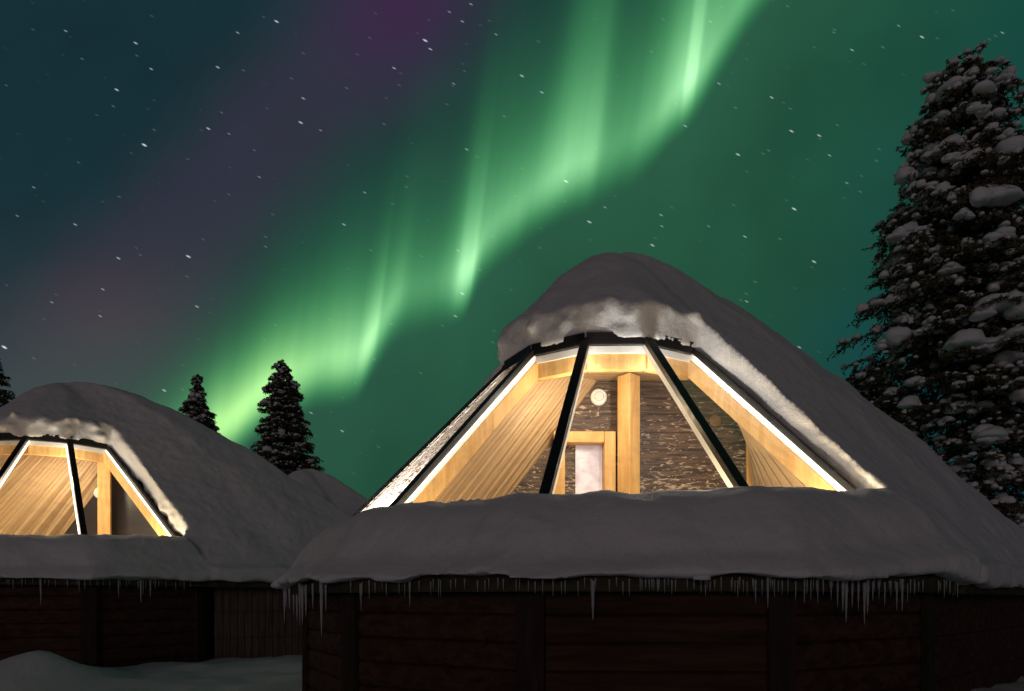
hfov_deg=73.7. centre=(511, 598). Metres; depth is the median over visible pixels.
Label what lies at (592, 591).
icicle
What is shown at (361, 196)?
sky
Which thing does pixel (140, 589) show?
icicle
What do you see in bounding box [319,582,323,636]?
icicle
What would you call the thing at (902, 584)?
icicle
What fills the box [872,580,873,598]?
icicle
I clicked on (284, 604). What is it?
icicle
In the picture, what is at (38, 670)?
ground
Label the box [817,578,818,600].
icicle
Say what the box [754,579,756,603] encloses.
icicle
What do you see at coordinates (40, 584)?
icicle
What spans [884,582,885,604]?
icicle
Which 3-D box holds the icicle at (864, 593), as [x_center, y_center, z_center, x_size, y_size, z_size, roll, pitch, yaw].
[2.474,0.031,4.793,0.029,0.304,0.029,0,0,23]
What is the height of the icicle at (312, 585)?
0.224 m
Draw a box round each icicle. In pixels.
[39,578,41,602]
[140,580,141,600]
[283,593,285,622]
[288,587,290,608]
[298,583,300,621]
[301,584,303,624]
[304,584,307,612]
[311,584,313,606]
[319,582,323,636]
[324,584,326,609]
[360,584,361,603]
[590,580,595,617]
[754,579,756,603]
[766,577,769,605]
[803,579,805,602]
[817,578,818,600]
[836,581,838,607]
[841,581,844,609]
[844,581,847,619]
[851,581,853,605]
[857,580,859,609]
[862,582,866,624]
[865,580,869,613]
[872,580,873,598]
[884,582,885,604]
[896,582,897,607]
[901,579,903,609]
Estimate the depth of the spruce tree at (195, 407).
26.74 m
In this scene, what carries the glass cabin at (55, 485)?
on the ground
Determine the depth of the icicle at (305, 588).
6.15 m
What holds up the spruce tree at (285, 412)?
on the ground
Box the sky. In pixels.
[0,0,1023,499]
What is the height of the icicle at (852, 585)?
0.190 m
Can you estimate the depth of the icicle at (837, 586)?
4.65 m
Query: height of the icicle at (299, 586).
0.400 m
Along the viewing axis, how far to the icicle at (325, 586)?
5.50 m
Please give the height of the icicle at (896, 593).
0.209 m
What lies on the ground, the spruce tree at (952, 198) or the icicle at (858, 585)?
the spruce tree at (952, 198)
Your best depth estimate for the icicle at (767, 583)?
4.48 m
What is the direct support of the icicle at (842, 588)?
hanging from the glass cabin at (591, 412)
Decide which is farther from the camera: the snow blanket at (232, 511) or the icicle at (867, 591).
the snow blanket at (232, 511)
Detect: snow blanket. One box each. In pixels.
[0,382,350,582]
[271,252,1023,588]
[288,469,367,515]
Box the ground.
[0,650,1023,690]
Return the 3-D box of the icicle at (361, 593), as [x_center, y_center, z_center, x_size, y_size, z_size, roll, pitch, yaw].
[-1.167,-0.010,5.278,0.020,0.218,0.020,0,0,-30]
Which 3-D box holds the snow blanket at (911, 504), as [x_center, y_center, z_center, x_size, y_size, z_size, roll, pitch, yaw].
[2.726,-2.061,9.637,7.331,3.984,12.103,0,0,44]
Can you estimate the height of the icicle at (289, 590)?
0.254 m
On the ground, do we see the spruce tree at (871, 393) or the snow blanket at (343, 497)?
the spruce tree at (871, 393)
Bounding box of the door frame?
[553,431,615,493]
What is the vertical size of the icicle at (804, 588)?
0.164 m
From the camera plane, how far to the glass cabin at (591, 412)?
5.50 m
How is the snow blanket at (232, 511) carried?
on the glass cabin at (55, 485)
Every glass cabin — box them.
[0,433,308,667]
[287,332,1023,690]
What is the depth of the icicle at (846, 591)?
4.69 m
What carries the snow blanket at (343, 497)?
on the glass cabin
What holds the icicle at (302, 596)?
hanging from the glass cabin at (591, 412)
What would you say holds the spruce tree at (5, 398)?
on the ground
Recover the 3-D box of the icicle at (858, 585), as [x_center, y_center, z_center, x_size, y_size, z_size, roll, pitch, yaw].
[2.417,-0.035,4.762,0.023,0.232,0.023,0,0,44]
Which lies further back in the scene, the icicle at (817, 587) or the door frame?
the door frame
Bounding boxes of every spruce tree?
[0,359,15,406]
[178,374,221,434]
[250,359,325,474]
[827,40,1023,529]
[845,364,928,438]

